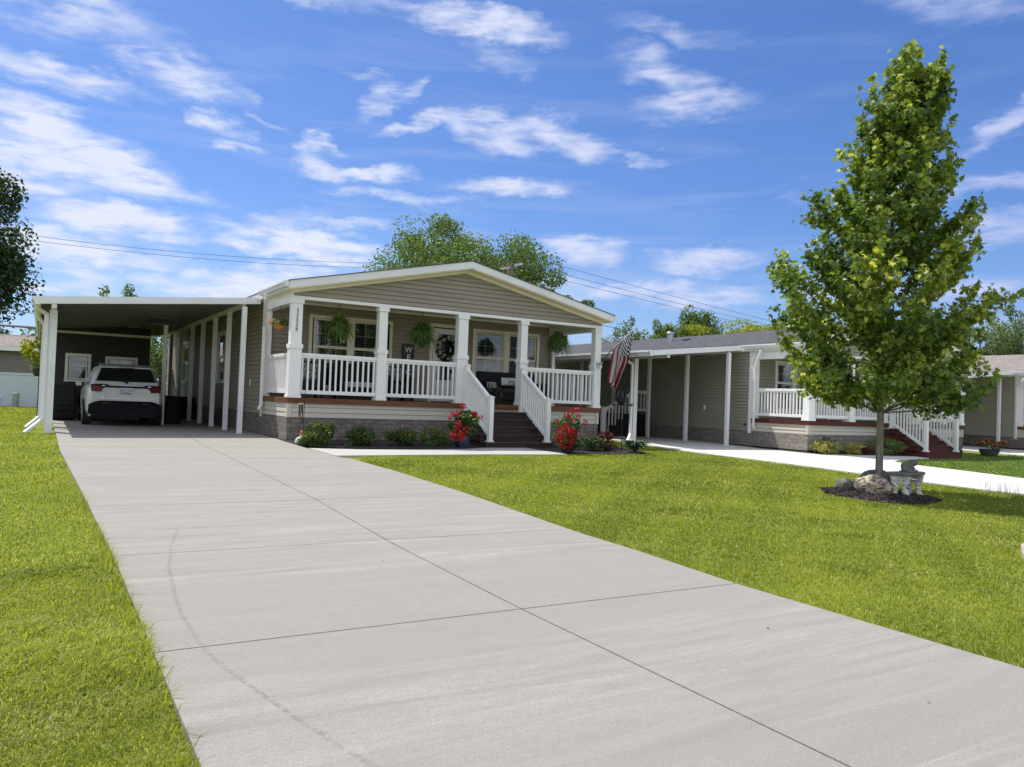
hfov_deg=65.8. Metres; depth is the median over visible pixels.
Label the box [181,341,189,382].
window
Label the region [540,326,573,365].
hanging fern
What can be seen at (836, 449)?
shrub
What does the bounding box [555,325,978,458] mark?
manufactured home
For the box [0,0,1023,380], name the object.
sky
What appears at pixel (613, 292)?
overhead wire
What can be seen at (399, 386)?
armchair
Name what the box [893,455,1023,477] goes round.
lawn grass
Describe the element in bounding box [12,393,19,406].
pedestal
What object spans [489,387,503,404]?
potted plant
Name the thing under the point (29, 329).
tree
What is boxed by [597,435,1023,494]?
neighbour driveway
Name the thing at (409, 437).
shrub
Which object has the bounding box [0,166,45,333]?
tree
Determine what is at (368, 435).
shrub
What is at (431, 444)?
plant
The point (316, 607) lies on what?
driveway
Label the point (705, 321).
tree
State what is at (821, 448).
shrub
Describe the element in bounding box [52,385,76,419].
covered mower
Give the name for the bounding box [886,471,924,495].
garden bench
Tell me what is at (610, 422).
side landing
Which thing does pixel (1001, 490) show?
dry stalks
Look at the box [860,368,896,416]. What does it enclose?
window
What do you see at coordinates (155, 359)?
tree
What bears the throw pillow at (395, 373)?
on the armchair at (399, 386)
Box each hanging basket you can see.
[19,316,40,375]
[268,306,288,330]
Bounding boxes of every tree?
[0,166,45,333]
[0,325,36,335]
[97,283,137,296]
[149,335,167,394]
[363,212,569,337]
[564,295,594,340]
[601,326,620,342]
[611,316,652,340]
[648,319,688,338]
[673,304,700,335]
[684,318,771,335]
[687,309,724,335]
[752,322,786,330]
[765,39,1023,475]
[950,319,1023,355]
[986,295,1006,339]
[989,303,1023,354]
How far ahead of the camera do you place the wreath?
22.26 m
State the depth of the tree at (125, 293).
53.42 m
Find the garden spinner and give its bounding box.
[612,390,632,451]
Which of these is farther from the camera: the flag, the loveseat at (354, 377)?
the flag
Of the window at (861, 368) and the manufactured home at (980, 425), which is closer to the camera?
the window at (861, 368)
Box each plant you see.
[424,440,438,446]
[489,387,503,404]
[972,438,1007,456]
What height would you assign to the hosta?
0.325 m
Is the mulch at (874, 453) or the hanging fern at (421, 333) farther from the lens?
the mulch at (874, 453)
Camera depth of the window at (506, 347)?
23.32 m
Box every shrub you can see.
[297,421,336,447]
[343,426,379,445]
[381,426,420,445]
[419,426,448,445]
[581,436,606,451]
[597,430,616,450]
[810,440,832,453]
[825,441,842,453]
[841,442,865,454]
[858,445,874,454]
[862,437,908,455]
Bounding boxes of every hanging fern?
[319,305,357,346]
[402,313,439,352]
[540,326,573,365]
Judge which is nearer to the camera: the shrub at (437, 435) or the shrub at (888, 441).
the shrub at (437, 435)
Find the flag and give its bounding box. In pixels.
[596,326,636,389]
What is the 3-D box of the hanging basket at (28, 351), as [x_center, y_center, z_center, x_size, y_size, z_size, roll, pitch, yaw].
[-11.887,-0.947,19.686,0.624,1.521,0.670,3,-1,-31]
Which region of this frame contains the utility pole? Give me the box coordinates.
[499,262,522,275]
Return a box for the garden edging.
[264,435,472,448]
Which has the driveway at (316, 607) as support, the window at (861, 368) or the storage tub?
the storage tub
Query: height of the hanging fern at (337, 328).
1.088 m
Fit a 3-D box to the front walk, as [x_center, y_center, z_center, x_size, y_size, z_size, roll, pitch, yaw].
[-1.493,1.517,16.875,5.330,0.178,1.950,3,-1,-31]
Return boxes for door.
[427,323,468,401]
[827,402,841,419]
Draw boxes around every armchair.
[283,361,323,397]
[387,366,413,400]
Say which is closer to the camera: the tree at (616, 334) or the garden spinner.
the garden spinner
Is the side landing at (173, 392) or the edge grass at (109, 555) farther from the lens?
the side landing at (173, 392)
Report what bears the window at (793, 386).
in the manufactured home at (770, 409)
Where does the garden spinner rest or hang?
on the mulch at (553, 449)
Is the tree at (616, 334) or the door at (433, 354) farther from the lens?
the tree at (616, 334)
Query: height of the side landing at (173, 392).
1.741 m
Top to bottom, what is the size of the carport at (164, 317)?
3.429 m
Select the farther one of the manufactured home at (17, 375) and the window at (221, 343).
the manufactured home at (17, 375)
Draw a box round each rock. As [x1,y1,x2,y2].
[835,478,855,489]
[853,474,893,494]
[860,470,892,485]
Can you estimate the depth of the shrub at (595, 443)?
18.83 m
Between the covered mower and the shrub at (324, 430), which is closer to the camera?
the shrub at (324, 430)
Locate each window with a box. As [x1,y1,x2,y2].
[64,353,90,381]
[105,356,137,364]
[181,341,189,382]
[215,330,225,382]
[308,314,392,389]
[472,329,539,383]
[775,361,803,412]
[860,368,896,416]
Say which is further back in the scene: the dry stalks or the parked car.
the parked car
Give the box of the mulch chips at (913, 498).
[818,486,942,504]
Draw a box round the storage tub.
[164,395,180,423]
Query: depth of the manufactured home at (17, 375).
35.67 m
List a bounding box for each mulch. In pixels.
[288,440,645,453]
[812,452,909,455]
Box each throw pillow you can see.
[303,362,320,379]
[388,367,401,380]
[487,382,496,391]
[501,377,514,385]
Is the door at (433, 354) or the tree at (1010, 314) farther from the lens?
the tree at (1010, 314)
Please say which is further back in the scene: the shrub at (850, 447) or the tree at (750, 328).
the tree at (750, 328)
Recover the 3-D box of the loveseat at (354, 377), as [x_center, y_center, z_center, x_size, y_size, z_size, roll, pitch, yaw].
[-3.915,-0.050,20.337,1.250,0.920,0.796,3,-1,-31]
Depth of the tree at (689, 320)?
55.99 m
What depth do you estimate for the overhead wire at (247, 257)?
43.67 m
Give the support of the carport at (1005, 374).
on the driveway at (1003, 451)
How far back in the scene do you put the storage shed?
25.78 m
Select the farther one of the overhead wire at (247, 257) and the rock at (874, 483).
the overhead wire at (247, 257)
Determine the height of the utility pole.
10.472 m
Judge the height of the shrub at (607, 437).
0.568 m
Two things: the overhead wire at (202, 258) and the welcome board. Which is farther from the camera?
the overhead wire at (202, 258)
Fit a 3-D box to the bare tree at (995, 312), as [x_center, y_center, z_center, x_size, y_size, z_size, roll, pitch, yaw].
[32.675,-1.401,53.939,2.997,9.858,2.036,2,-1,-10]
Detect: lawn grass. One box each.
[0,406,198,766]
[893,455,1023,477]
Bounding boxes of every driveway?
[52,417,1023,766]
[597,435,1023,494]
[962,445,1023,455]
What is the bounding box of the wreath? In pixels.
[435,335,454,361]
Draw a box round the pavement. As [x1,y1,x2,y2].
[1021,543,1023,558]
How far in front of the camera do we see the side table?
21.04 m
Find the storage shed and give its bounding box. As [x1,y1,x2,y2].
[36,326,151,417]
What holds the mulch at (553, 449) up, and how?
on the ground at (90, 520)
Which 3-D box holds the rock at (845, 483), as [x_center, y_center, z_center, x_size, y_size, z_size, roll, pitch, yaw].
[5.491,1.678,12.986,0.313,0.255,0.291,1,-2,44]
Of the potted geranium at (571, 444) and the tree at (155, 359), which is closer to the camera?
the potted geranium at (571, 444)
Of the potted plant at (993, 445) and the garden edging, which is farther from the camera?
the potted plant at (993, 445)
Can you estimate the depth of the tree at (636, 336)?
52.21 m
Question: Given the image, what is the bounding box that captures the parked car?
[76,362,161,425]
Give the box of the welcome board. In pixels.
[402,344,413,400]
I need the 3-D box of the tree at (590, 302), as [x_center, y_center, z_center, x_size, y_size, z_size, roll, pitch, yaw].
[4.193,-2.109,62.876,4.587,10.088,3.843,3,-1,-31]
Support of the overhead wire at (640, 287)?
attached to the utility pole
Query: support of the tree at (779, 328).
on the ground at (90, 520)
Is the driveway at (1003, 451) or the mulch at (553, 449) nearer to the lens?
the mulch at (553, 449)
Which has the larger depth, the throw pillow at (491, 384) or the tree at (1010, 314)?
the tree at (1010, 314)
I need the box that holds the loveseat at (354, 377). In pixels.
[332,363,387,398]
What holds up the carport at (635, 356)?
on the neighbour driveway at (858, 464)
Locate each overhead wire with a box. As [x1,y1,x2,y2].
[0,231,506,263]
[0,324,168,337]
[1,236,495,267]
[511,252,769,320]
[511,260,770,325]
[513,267,744,323]
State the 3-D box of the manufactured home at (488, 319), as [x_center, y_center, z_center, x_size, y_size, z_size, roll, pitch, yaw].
[-6.053,-0.717,28.100,9.318,4.692,22.128,3,-1,-31]
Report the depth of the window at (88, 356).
25.44 m
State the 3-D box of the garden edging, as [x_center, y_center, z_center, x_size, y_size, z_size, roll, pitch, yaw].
[-3.616,1.333,17.511,5.167,0.090,2.150,2,-1,11]
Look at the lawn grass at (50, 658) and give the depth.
3.77 m
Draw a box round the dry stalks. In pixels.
[985,481,1022,495]
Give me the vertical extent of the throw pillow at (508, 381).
0.223 m
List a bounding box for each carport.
[22,296,260,433]
[553,346,740,445]
[941,370,1016,441]
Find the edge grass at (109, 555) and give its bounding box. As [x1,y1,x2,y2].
[73,489,226,766]
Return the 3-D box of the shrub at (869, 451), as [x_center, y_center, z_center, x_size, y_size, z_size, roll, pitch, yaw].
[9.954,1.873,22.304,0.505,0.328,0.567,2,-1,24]
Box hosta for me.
[619,440,650,451]
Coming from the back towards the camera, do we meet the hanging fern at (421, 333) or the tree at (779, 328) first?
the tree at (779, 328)
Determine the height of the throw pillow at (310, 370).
0.461 m
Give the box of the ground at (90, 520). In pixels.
[0,406,1023,766]
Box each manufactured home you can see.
[0,334,84,406]
[166,261,617,448]
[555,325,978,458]
[929,355,1023,449]
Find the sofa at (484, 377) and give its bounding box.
[477,371,546,405]
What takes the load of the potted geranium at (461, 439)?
on the mulch at (553, 449)
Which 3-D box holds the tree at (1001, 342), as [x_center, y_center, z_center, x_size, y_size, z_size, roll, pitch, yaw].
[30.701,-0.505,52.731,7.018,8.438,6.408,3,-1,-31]
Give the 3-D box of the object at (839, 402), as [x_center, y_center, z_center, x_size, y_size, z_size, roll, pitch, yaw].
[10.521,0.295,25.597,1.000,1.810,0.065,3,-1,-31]
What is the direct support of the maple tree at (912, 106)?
on the ground at (90, 520)
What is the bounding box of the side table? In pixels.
[485,388,501,404]
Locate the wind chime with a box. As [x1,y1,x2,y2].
[298,377,305,424]
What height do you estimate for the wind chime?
1.456 m
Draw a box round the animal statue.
[899,459,917,471]
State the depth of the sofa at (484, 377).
22.56 m
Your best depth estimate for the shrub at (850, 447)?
22.01 m
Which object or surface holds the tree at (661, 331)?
on the ground at (90, 520)
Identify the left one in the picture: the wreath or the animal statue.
the wreath
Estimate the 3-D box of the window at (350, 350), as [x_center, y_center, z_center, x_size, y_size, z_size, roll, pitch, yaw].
[-4.280,-0.775,20.985,2.314,1.930,0.165,3,-1,-31]
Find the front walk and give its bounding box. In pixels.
[310,448,566,456]
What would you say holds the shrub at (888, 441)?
on the mulch at (874, 453)
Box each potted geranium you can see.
[447,403,482,448]
[551,407,587,453]
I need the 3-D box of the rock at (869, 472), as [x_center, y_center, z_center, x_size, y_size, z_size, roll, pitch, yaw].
[6.031,1.626,13.130,0.521,0.434,0.463,2,-1,-1]
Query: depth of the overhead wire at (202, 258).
42.38 m
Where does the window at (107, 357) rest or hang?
in the storage shed
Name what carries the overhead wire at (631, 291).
attached to the utility pole
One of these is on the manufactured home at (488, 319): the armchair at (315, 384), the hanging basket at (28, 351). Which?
the armchair at (315, 384)
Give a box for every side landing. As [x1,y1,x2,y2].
[170,370,196,419]
[597,390,646,435]
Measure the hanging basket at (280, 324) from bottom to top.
0.601 m
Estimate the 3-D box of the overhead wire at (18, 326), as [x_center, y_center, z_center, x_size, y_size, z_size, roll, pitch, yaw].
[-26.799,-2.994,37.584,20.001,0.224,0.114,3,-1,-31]

